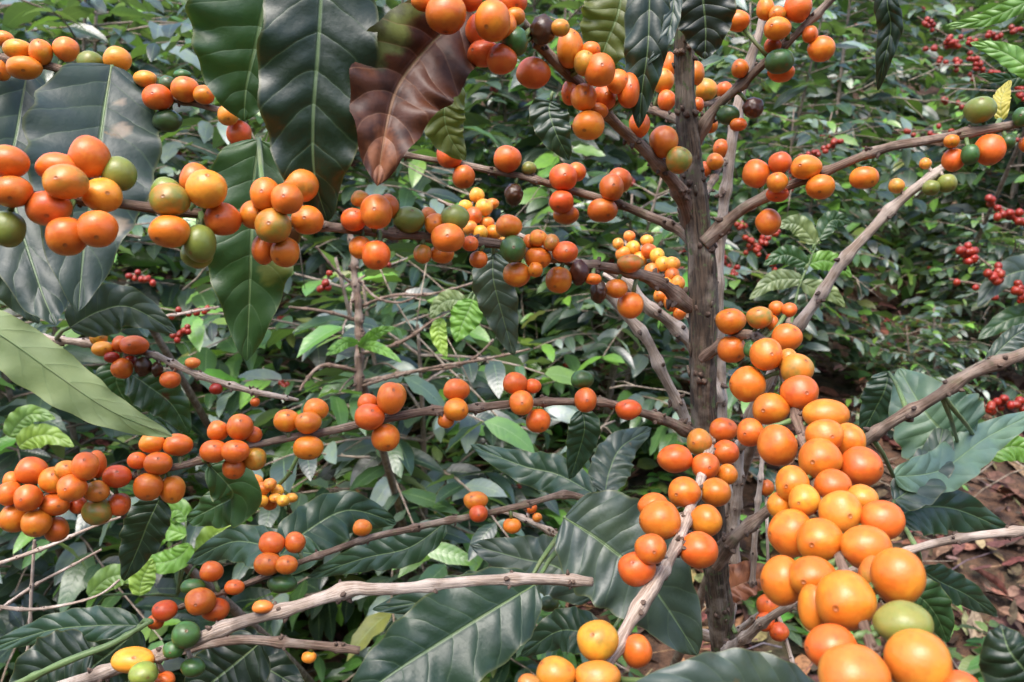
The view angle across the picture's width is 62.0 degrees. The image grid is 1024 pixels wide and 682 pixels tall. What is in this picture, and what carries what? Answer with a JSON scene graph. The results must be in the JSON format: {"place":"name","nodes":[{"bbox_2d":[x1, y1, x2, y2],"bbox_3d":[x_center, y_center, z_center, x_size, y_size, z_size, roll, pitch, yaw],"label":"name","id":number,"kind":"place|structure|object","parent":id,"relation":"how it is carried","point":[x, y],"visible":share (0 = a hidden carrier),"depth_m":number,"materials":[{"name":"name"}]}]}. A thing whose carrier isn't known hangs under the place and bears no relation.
{"place":"outdoors","nodes":[
{"label":"outdoors","id":0,"kind":"place"},
{"bbox_2d":[0,0,1023,681],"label":"ground","id":1,"kind":"structure","parent":0,"point":[986,498],"depth_m":2.78,"materials":[{"name":"soil"}]},
{"bbox_2d":[0,0,211,280],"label":"coffee bush","id":2,"kind":"object","parent":1,"relation":"on","point":[149,4],"visible":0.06,"depth_m":3.71,"materials":[{"name":"green plant"}]},
{"bbox_2d":[0,0,217,124],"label":"coffee bush","id":3,"kind":"object","parent":1,"relation":"on","point":[150,66],"visible":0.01,"depth_m":5.40,"materials":[{"name":"green plant"}]},
{"bbox_2d":[29,0,191,48],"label":"coffee bush","id":4,"kind":"object","parent":1,"relation":"on","point":[163,14],"visible":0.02,"depth_m":7.50,"materials":[{"name":"green plant"}]},
{"bbox_2d":[0,0,295,437],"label":"coffee bush","id":5,"kind":"object","parent":1,"relation":"on","point":[17,13],"visible":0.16,"depth_m":2.56,"materials":[{"name":"green plant"}]},
{"bbox_2d":[3,404,314,681],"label":"young coffee plant","id":6,"kind":"object","parent":1,"relation":"on","point":[23,429],"visible":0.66,"depth_m":0.97,"materials":[{"name":"green plant"}]},
{"bbox_2d":[123,1,201,78],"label":"coffee bush","id":7,"kind":"object","parent":1,"relation":"on","point":[179,6],"depth_m":6.92,"materials":[{"name":"green plant"}]},
{"bbox_2d":[0,215,356,681],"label":"coffee bush","id":8,"kind":"object","parent":1,"relation":"on","point":[70,585],"visible":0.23,"depth_m":1.67,"materials":[{"name":"green plant"}]},
{"bbox_2d":[125,269,256,517],"bbox_3d":[-0.625,0.257,1.799,0.161,0.922,0.987,-3,14,-13],"label":"coffee bush","id":9,"kind":"object","parent":1,"relation":"on","point":[184,383],"visible":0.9,"depth_m":1.40,"materials":[{"name":"brown plant"}]},
{"bbox_2d":[134,0,265,174],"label":"coffee bush","id":10,"kind":"object","parent":1,"relation":"on","point":[181,13],"depth_m":5.01,"materials":[{"name":"green plant"}]},
{"bbox_2d":[125,0,464,285],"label":"coffee bush","id":11,"kind":"object","parent":1,"relation":"on","point":[346,181],"visible":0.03,"depth_m":3.78,"materials":[{"name":"green plant"}]},
{"bbox_2d":[0,30,594,681],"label":"coffee tree","id":12,"kind":"object","parent":1,"relation":"on","point":[110,102],"visible":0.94,"depth_m":0.47,"materials":[{"name":"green plant"}]},
{"bbox_2d":[104,0,542,534],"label":"coffee bush","id":13,"kind":"object","parent":1,"relation":"on","point":[209,354],"visible":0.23,"depth_m":2.42,"materials":[{"name":"green plant"}]},
{"bbox_2d":[156,247,644,681],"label":"coffee bush","id":14,"kind":"object","parent":1,"relation":"on","point":[420,481],"visible":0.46,"depth_m":1.74,"materials":[{"name":"green plant"}]},
{"bbox_2d":[289,234,530,577],"bbox_3d":[-0.241,0.290,1.582,0.293,1.090,1.056,-4,14,-15],"label":"coffee bush","id":15,"kind":"object","parent":1,"relation":"on","point":[466,314],"visible":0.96,"depth_m":1.19,"materials":[{"name":"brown plant"}]},
{"bbox_2d":[348,0,617,240],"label":"coffee bush","id":16,"kind":"object","parent":1,"relation":"on","point":[511,106],"visible":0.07,"depth_m":5.02,"materials":[{"name":"green plant"}]},
{"bbox_2d":[331,0,684,410],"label":"coffee bush","id":17,"kind":"object","parent":1,"relation":"on","point":[539,156],"visible":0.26,"depth_m":3.00,"materials":[{"name":"green plant"}]},
{"bbox_2d":[0,0,1023,681],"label":"coffee tree","id":18,"kind":"object","parent":1,"relation":"on","point":[328,90],"visible":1,"depth_m":0.42,"materials":[{"name":"orange plant"}]},
{"bbox_2d":[0,114,1023,681],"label":"ground cover","id":19,"kind":"object","parent":1,"relation":"on","point":[970,664],"visible":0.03,"depth_m":2.47,"materials":[{"name":"green plant"}]},
{"bbox_2d":[1,45,1023,669],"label":"dry twigs","id":20,"kind":"object","parent":1,"relation":"on","point":[605,323],"visible":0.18,"depth_m":1.99,"materials":[{"name":"brown wood"}]},
{"bbox_2d":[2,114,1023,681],"bbox_3d":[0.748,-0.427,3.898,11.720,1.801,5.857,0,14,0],"label":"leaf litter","id":21,"kind":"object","parent":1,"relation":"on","point":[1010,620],"visible":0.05,"depth_m":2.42,"materials":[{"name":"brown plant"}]},
{"bbox_2d":[473,0,625,139],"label":"coffee bush","id":22,"kind":"object","parent":1,"relation":"on","point":[546,6],"visible":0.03,"depth_m":6.28,"materials":[{"name":"green plant"}]},
{"bbox_2d":[447,168,797,547],"bbox_3d":[0.341,0.018,2.618,1.117,1.073,1.090,-1,14,-3],"label":"coffee bush","id":23,"kind":"object","parent":1,"relation":"on","point":[661,436],"visible":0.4,"depth_m":2.44,"materials":[{"name":"green plant"}]},
{"bbox_2d":[501,0,784,253],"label":"coffee bush","id":24,"kind":"object","parent":1,"relation":"on","point":[656,122],"visible":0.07,"depth_m":4.10,"materials":[{"name":"green plant"}]},
{"bbox_2d":[437,19,957,624],"bbox_3d":[0.095,0.242,0.677,0.381,0.997,0.105,9,17,33],"label":"coffee shrub","id":25,"kind":"object","parent":1,"relation":"on","point":[933,181],"visible":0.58,"depth_m":0.60,"materials":[{"name":"brown plant"}]},
{"bbox_2d":[577,21,823,209],"bbox_3d":[1.068,-1.627,5.391,1.675,1.609,1.635,-7,16,-27],"label":"coffee bush","id":26,"kind":"object","parent":1,"relation":"on","point":[620,116],"visible":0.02,"depth_m":5.21,"materials":[{"name":"green plant"}]},
{"bbox_2d":[675,0,829,141],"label":"coffee bush","id":27,"kind":"object","parent":1,"relation":"on","point":[760,89],"visible":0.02,"depth_m":6.76,"materials":[{"name":"green plant"}]},
{"bbox_2d":[670,210,851,664],"bbox_3d":[0.305,0.363,1.410,0.108,1.220,0.812,0,14,0],"label":"coffee shoot","id":28,"kind":"object","parent":1,"relation":"on","point":[802,228],"visible":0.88,"depth_m":0.90,"materials":[{"name":"green plant"}]},
{"bbox_2d":[634,0,931,371],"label":"coffee bush","id":29,"kind":"object","parent":1,"relation":"on","point":[837,28],"visible":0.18,"depth_m":3.22,"materials":[{"name":"green plant"}]},
{"bbox_2d":[725,138,843,382],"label":"coffee bush","id":30,"kind":"object","parent":1,"relation":"on","point":[756,247],"visible":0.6,"depth_m":2.28,"materials":[{"name":"plant"}]},
{"bbox_2d":[660,108,910,392],"bbox_3d":[0.961,-0.289,3.053,0.842,1.075,0.851,-7,16,-25],"label":"coffee bush","id":31,"kind":"object","parent":1,"relation":"on","point":[819,343],"visible":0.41,"depth_m":2.94,"materials":[{"name":"green plant"}]},
{"bbox_2d":[727,0,865,73],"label":"coffee bush","id":32,"kind":"object","parent":1,"relation":"on","point":[799,56],"depth_m":8.66,"materials":[{"name":"green plant"}]},
{"bbox_2d":[716,0,964,262],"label":"coffee bush","id":33,"kind":"object","parent":1,"relation":"on","point":[864,74],"visible":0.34,"depth_m":4.38,"materials":[{"name":"green plant"}]},
{"bbox_2d":[752,0,997,210],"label":"coffee bush","id":34,"kind":"object","parent":1,"relation":"on","point":[947,8],"visible":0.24,"depth_m":5.56,"materials":[{"name":"green plant"}]},
{"bbox_2d":[796,0,1005,126],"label":"coffee bush","id":35,"kind":"object","parent":1,"relation":"on","point":[944,19],"visible":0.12,"depth_m":6.78,"materials":[{"name":"green plant"}]},
{"bbox_2d":[854,0,998,49],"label":"coffee bush","id":36,"kind":"object","parent":1,"relation":"on","point":[965,9],"visible":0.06,"depth_m":8.76,"materials":[{"name":"green plant"}]},
{"bbox_2d":[837,0,1023,312],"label":"coffee bush","id":37,"kind":"object","parent":1,"relation":"on","point":[973,177],"visible":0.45,"depth_m":3.66,"materials":[{"name":"green plant"}]},
{"bbox_2d":[846,301,1018,490],"bbox_3d":[1.394,0.157,2.882,0.545,0.536,0.558,-9,17,-32],"label":"coffee bush","id":38,"kind":"object","parent":1,"relation":"on","point":[938,355],"visible":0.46,"depth_m":2.86,"materials":[{"name":"green plant"}]},
{"bbox_2d":[877,208,1023,411],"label":"coffee bush","id":39,"kind":"object","parent":1,"relation":"on","point":[992,254],"visible":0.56,"depth_m":3.13,"materials":[{"name":"green plant"}]},
{"bbox_2d":[894,16,1023,344],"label":"coffee bush","id":40,"kind":"object","parent":1,"relation":"on","point":[950,42],"visible":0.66,"depth_m":2.59,"materials":[{"name":"plant"}]},
{"bbox_2d":[895,0,1023,311],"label":"coffee bush","id":41,"kind":"object","parent":1,"relation":"on","point":[950,199],"visible":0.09,"depth_m":4.30,"materials":[{"name":"green plant"}]},
{"bbox_2d":[901,0,1023,113],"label":"coffee bush","id":42,"kind":"object","parent":1,"relation":"on","point":[954,52],"visible":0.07,"depth_m":7.58,"materials":[{"name":"green plant"}]},
{"bbox_2d":[949,194,1023,415],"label":"coffee bush","id":43,"kind":"object","parent":1,"relation":"on","point":[1004,275],"visible":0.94,"depth_m":1.50,"materials":[{"name":"green plant"}]},
{"bbox_2d":[985,32,1022,184],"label":"coffee bush","id":44,"kind":"object","parent":1,"relation":"on","point":[1005,37],"visible":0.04,"depth_m":5.54,"materials":[{"name":"green plant"}]}
]}

